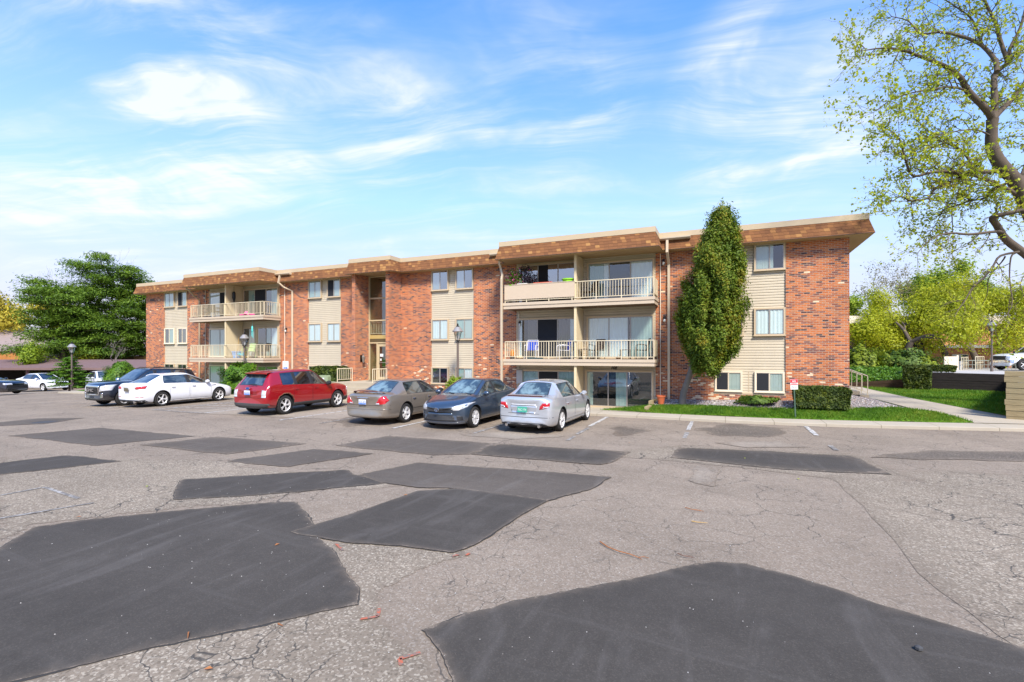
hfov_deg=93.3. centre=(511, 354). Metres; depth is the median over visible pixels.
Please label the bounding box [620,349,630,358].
side table
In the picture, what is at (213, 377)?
sliding door
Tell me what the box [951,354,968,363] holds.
window
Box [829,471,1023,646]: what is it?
old asphalt
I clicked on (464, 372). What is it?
window
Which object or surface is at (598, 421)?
stall line
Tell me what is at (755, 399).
juniper
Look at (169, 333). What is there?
window
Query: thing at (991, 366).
street lamp
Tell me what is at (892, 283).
bare tree
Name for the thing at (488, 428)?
stall line
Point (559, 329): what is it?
sliding door
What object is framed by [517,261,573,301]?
sliding door
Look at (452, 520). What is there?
asphalt patch
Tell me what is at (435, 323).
window
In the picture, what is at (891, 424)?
sidewalk
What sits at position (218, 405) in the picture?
stall line
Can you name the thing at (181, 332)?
window
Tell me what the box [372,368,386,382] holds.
handrail
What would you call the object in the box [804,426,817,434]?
stall line
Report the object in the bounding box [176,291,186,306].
window
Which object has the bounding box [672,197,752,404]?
arborvitae
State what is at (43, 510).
stall line
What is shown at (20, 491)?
stall line
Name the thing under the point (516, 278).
flowering plant
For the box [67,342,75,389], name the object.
street lamp
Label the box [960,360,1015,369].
metal railing
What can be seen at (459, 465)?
patch joint
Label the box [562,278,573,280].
planter
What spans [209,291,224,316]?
sliding door
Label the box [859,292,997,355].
ornamental tree
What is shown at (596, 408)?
patio
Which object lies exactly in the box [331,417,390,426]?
oil stain
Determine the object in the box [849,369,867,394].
handrail
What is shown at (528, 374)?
sliding door
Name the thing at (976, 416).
path
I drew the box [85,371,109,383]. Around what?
parked car
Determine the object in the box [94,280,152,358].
pine tree
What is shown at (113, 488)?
old asphalt
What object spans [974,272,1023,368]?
ornamental tree
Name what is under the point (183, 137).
sky
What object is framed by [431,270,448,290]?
window
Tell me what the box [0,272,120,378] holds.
pine tree
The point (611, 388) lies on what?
sliding door
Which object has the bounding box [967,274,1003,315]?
leafy tree
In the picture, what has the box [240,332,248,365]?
street lamp
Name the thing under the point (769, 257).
window
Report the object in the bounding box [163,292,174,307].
window
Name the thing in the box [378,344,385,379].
entrance door
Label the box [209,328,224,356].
sliding door
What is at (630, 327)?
sliding door
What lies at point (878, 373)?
ground cover
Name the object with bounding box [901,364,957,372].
hedge
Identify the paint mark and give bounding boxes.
[360,615,377,619]
[397,658,403,664]
[399,651,420,658]
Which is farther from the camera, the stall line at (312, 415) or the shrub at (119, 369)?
the shrub at (119, 369)
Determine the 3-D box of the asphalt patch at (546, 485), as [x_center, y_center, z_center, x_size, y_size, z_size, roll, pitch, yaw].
[-0.610,2.383,9.290,4.749,0.001,1.878,0,0,19]
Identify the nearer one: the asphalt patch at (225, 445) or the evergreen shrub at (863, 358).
the asphalt patch at (225, 445)
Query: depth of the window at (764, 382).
19.28 m
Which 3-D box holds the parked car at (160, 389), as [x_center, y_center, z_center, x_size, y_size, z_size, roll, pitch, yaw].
[-16.645,1.677,24.244,2.162,1.540,4.821,0,0,23]
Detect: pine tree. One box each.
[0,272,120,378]
[38,250,155,359]
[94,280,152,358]
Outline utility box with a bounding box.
[319,375,331,380]
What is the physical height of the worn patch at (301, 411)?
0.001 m
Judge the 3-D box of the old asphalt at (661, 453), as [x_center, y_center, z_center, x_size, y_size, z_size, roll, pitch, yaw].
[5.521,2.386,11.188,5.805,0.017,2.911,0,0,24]
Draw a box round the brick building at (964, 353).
[849,316,1023,367]
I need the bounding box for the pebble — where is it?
[914,645,922,650]
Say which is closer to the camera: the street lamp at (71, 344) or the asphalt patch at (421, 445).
the asphalt patch at (421, 445)
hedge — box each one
[309,365,349,381]
[791,385,852,409]
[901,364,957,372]
[902,366,932,389]
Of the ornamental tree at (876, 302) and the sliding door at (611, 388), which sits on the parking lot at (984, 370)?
the ornamental tree at (876, 302)
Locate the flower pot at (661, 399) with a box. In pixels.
[656,395,665,403]
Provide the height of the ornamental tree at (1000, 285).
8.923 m
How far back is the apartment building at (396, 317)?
22.58 m
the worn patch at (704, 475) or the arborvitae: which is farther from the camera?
the arborvitae
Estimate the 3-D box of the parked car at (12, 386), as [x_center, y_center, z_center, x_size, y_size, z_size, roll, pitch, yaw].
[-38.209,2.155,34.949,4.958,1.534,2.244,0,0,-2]
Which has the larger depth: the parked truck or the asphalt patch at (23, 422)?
the parked truck
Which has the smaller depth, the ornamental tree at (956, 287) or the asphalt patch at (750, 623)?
the asphalt patch at (750, 623)
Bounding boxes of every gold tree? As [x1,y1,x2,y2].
[0,290,33,334]
[12,297,70,329]
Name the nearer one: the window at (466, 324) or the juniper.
the juniper
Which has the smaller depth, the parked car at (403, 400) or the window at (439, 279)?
the parked car at (403, 400)
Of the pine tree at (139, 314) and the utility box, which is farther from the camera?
the pine tree at (139, 314)
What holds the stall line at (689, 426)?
on the parking lot at (630, 507)
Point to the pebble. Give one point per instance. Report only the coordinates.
(918, 647)
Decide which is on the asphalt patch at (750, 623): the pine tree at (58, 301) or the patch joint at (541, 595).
the patch joint at (541, 595)
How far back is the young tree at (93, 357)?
53.74 m
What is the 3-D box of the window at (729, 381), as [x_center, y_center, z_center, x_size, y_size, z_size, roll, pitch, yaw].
[8.903,1.125,19.885,1.080,0.850,0.105,0,0,24]
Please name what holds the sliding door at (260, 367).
in the apartment building at (396, 317)
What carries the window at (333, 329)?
in the apartment building at (396, 317)
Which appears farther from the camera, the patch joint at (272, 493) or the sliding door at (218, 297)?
the sliding door at (218, 297)
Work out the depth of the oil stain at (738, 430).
15.16 m
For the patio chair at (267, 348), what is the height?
0.897 m
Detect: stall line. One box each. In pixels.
[0,502,93,518]
[2,487,40,494]
[45,487,80,498]
[202,405,234,405]
[282,410,346,419]
[474,424,502,432]
[589,417,607,425]
[686,421,693,429]
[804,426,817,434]
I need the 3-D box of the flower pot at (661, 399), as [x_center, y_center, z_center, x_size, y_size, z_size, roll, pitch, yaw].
[6.182,1.890,20.059,0.370,0.360,0.370,0,0,24]
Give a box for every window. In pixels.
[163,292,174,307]
[164,328,174,343]
[164,364,174,366]
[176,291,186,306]
[176,328,186,343]
[177,364,186,367]
[307,280,321,298]
[308,323,321,341]
[326,279,340,297]
[326,322,340,341]
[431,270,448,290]
[431,319,448,340]
[431,367,448,384]
[455,268,473,289]
[455,318,473,339]
[455,367,473,378]
[714,371,742,391]
[753,242,785,271]
[753,307,785,335]
[754,371,784,393]
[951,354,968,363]
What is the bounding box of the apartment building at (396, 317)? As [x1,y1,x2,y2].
[133,213,874,419]
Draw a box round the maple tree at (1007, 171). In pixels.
[823,0,1023,367]
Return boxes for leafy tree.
[849,292,890,315]
[891,250,984,310]
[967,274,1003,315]
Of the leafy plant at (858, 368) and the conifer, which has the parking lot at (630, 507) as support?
the conifer
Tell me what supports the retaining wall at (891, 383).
on the lawn at (951, 402)
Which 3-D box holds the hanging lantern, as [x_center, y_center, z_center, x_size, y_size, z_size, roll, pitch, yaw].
[-17.700,-3.790,30.786,0.200,1.020,0.190,0,0,24]
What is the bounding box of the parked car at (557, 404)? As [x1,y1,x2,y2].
[500,379,590,430]
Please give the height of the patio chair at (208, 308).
0.897 m
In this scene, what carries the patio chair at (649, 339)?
on the apartment building at (396, 317)
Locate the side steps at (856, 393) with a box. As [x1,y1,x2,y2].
[849,387,868,397]
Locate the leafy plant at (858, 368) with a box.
[849,365,872,371]
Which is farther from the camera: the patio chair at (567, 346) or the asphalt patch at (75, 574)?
the patio chair at (567, 346)
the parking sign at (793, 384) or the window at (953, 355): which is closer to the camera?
the parking sign at (793, 384)
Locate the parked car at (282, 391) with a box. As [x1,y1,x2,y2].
[234,368,346,414]
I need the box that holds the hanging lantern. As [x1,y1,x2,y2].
[232,292,235,302]
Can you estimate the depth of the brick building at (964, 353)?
47.00 m
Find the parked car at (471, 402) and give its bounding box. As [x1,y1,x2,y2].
[423,377,515,427]
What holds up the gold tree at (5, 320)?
on the parking lot at (630, 507)
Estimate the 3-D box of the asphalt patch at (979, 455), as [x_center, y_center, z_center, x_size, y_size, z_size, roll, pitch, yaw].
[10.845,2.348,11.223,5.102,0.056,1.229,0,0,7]
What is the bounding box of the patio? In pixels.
[590,407,650,412]
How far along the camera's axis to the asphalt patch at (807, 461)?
10.94 m
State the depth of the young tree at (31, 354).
49.09 m
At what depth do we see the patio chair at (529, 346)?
22.94 m
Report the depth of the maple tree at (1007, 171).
17.57 m
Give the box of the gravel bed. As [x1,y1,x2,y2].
[654,395,901,408]
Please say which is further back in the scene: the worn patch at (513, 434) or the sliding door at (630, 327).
the sliding door at (630, 327)
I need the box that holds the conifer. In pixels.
[44,357,92,390]
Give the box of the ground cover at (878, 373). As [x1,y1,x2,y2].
[849,365,902,381]
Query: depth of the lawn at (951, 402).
21.69 m
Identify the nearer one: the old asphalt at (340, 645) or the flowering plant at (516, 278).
the old asphalt at (340, 645)
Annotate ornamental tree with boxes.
[849,301,906,353]
[849,307,917,353]
[855,278,930,353]
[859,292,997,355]
[886,276,999,368]
[905,263,1010,361]
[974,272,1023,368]
[978,280,1023,367]
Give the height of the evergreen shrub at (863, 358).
3.158 m
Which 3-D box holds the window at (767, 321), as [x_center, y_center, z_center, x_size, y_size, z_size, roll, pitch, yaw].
[10.275,-1.285,19.292,1.150,1.130,0.105,0,0,24]
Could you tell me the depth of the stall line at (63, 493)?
8.32 m
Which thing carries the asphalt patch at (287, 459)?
on the parking lot at (630, 507)
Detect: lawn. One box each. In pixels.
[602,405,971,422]
[864,387,1005,414]
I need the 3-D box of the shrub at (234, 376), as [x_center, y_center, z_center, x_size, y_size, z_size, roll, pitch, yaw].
[-16.281,1.404,28.818,2.505,2.044,2.663,0,0,-26]
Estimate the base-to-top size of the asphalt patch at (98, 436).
0.001 m
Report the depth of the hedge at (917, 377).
26.41 m
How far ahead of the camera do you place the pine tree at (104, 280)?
56.07 m
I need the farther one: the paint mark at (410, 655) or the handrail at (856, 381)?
the handrail at (856, 381)
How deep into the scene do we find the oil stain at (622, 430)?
15.16 m
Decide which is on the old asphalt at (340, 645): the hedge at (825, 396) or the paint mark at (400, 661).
the paint mark at (400, 661)
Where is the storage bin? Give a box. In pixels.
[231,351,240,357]
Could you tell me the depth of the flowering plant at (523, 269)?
22.45 m
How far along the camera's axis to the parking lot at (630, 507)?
7.88 m
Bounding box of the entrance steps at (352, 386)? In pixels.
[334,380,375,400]
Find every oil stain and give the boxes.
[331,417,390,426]
[610,426,652,435]
[694,424,786,436]
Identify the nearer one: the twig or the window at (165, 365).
the twig
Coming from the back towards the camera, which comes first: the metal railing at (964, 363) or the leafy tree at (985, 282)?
the leafy tree at (985, 282)
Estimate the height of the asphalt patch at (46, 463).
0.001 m
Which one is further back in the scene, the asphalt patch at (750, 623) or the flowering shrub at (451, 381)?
the flowering shrub at (451, 381)
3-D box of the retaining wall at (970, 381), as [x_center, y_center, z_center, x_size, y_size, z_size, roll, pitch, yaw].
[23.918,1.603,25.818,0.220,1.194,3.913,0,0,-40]
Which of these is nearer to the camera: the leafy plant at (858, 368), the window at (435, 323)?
the window at (435, 323)
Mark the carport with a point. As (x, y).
(10, 369)
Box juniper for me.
[733,395,780,404]
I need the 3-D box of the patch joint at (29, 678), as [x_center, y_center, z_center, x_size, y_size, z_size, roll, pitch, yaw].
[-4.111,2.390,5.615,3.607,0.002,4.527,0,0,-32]
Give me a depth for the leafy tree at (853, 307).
48.81 m
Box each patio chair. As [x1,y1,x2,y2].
[202,305,214,312]
[242,343,255,357]
[257,343,270,357]
[524,340,538,358]
[556,339,571,358]
[581,281,598,299]
[587,339,605,358]
[635,338,650,358]
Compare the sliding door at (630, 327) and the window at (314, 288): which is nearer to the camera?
the sliding door at (630, 327)
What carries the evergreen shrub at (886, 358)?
on the parking lot at (984, 370)
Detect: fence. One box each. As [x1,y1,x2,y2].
[0,353,20,359]
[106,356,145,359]
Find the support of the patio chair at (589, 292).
on the apartment building at (396, 317)
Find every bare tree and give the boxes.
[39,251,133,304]
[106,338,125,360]
[851,255,916,305]
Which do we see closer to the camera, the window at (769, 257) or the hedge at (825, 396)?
the hedge at (825, 396)
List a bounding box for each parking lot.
[0,385,1023,681]
[937,367,1021,382]
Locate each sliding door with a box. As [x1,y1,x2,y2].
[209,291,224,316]
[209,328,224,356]
[209,365,224,382]
[243,287,278,315]
[243,326,278,357]
[256,365,278,370]
[516,317,573,358]
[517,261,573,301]
[518,369,573,385]
[585,370,653,407]
[586,314,654,358]
[587,258,654,298]
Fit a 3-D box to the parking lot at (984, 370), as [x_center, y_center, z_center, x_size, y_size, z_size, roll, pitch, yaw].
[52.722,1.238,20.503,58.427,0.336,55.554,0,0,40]
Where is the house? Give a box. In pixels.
[0,330,77,359]
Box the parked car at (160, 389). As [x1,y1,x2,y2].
[118,372,230,405]
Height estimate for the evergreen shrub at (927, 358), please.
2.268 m
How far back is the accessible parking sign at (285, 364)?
28.32 m
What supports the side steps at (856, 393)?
on the path
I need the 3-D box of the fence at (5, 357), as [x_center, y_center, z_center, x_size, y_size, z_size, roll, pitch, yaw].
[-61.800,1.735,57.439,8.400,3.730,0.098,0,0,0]
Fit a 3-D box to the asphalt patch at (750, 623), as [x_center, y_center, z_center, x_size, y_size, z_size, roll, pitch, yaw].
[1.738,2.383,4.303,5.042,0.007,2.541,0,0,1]
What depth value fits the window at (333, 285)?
28.42 m
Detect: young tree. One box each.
[12,337,57,374]
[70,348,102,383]
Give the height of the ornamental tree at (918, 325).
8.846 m
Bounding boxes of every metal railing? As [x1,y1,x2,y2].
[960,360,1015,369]
[961,357,967,369]
[975,356,983,369]
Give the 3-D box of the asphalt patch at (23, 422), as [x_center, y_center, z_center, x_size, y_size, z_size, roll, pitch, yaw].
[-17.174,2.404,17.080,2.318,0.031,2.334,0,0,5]
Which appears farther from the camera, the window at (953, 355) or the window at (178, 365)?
the window at (953, 355)
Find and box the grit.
[8,459,1022,681]
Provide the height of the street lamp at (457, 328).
3.716 m
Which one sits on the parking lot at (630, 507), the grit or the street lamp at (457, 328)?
the grit
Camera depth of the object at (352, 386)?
24.71 m
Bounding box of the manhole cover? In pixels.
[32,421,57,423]
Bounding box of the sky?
[0,0,1023,346]
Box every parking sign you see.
[283,361,287,368]
[790,379,797,415]
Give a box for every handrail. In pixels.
[337,368,352,381]
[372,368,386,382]
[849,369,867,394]
[849,370,861,392]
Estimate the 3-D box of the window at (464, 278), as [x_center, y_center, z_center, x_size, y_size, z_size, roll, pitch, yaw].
[-2.457,-3.885,24.894,1.090,1.110,0.105,0,0,24]
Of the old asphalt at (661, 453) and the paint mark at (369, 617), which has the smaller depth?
the paint mark at (369, 617)
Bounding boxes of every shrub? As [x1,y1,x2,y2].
[101,360,135,380]
[216,360,257,387]
[443,374,461,389]
[849,340,890,367]
[869,346,912,366]
[875,346,953,366]
[919,353,939,364]
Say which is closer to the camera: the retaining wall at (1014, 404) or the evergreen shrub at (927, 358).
the retaining wall at (1014, 404)
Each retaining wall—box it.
[849,379,902,387]
[931,372,1009,391]
[1004,371,1023,419]
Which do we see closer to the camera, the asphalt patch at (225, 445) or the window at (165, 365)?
the asphalt patch at (225, 445)
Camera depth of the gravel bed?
19.10 m
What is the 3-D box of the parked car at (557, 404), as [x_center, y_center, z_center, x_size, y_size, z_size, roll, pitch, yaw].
[1.321,1.622,16.659,2.162,1.555,4.784,0,0,25]
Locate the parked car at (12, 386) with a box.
[0,377,27,393]
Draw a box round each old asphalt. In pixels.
[0,457,399,538]
[21,540,469,681]
[622,445,925,481]
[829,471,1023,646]
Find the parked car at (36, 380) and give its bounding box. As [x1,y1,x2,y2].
[16,373,70,390]
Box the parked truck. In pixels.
[989,347,1023,370]
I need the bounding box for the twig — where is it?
[600,541,647,559]
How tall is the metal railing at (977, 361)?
1.078 m
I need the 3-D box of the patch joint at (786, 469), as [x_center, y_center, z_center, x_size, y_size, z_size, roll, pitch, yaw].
[5.891,2.381,11.069,4.175,0.014,2.143,0,0,24]
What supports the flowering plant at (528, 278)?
on the plant bench
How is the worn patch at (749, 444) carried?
on the parking lot at (630, 507)
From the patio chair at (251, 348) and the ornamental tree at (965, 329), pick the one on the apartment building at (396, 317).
the patio chair at (251, 348)
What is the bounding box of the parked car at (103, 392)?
[84,367,195,405]
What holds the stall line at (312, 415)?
on the parking lot at (630, 507)
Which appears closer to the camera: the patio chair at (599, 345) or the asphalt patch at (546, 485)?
the asphalt patch at (546, 485)
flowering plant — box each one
[506,267,523,284]
[517,265,532,276]
[522,269,537,283]
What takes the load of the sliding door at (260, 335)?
in the apartment building at (396, 317)
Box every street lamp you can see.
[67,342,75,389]
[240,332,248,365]
[452,323,462,376]
[987,320,996,370]
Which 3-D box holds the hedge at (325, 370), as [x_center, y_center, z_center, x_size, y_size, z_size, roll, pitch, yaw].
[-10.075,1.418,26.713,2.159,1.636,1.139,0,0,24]
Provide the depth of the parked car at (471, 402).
16.09 m
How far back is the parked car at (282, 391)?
19.33 m
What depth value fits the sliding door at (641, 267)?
21.60 m
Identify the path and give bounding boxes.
[851,387,1023,423]
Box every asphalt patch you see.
[0,418,78,425]
[0,455,119,473]
[0,502,358,681]
[9,428,189,445]
[141,436,305,453]
[174,470,380,498]
[227,449,371,466]
[291,488,547,551]
[336,436,491,454]
[360,462,609,499]
[422,561,1023,681]
[472,443,628,463]
[671,447,889,473]
[873,450,1023,460]
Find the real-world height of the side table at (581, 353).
0.450 m
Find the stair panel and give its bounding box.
[944,355,958,369]
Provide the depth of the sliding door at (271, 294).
30.72 m
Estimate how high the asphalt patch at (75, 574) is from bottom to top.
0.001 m
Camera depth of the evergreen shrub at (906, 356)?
35.31 m
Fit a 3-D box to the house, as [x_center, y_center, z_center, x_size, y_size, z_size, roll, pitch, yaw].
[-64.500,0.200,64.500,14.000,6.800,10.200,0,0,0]
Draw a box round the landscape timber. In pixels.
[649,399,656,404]
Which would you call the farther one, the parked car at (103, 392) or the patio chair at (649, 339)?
the parked car at (103, 392)
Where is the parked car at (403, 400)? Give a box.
[347,378,443,422]
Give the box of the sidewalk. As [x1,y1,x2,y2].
[58,391,1023,431]
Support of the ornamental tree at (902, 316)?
on the parking lot at (984, 370)
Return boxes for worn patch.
[177,406,351,419]
[462,431,562,438]
[689,465,720,486]
[714,441,806,447]
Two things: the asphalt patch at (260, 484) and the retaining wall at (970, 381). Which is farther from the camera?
the retaining wall at (970, 381)
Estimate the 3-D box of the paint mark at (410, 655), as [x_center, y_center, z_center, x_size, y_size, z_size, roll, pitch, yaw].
[-0.808,2.384,3.828,0.168,0.001,0.036,0,0,-28]
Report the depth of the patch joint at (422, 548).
6.18 m
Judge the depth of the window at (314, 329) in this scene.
29.02 m
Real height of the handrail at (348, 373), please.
0.729 m
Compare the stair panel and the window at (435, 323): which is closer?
the window at (435, 323)
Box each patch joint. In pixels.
[0,502,359,681]
[172,470,381,499]
[292,502,544,552]
[361,465,610,500]
[422,562,928,680]
[670,451,891,474]
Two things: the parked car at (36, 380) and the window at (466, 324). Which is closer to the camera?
the window at (466, 324)
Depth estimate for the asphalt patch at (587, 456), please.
11.61 m
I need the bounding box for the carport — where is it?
[0,360,145,388]
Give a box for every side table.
[579,349,590,358]
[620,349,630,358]

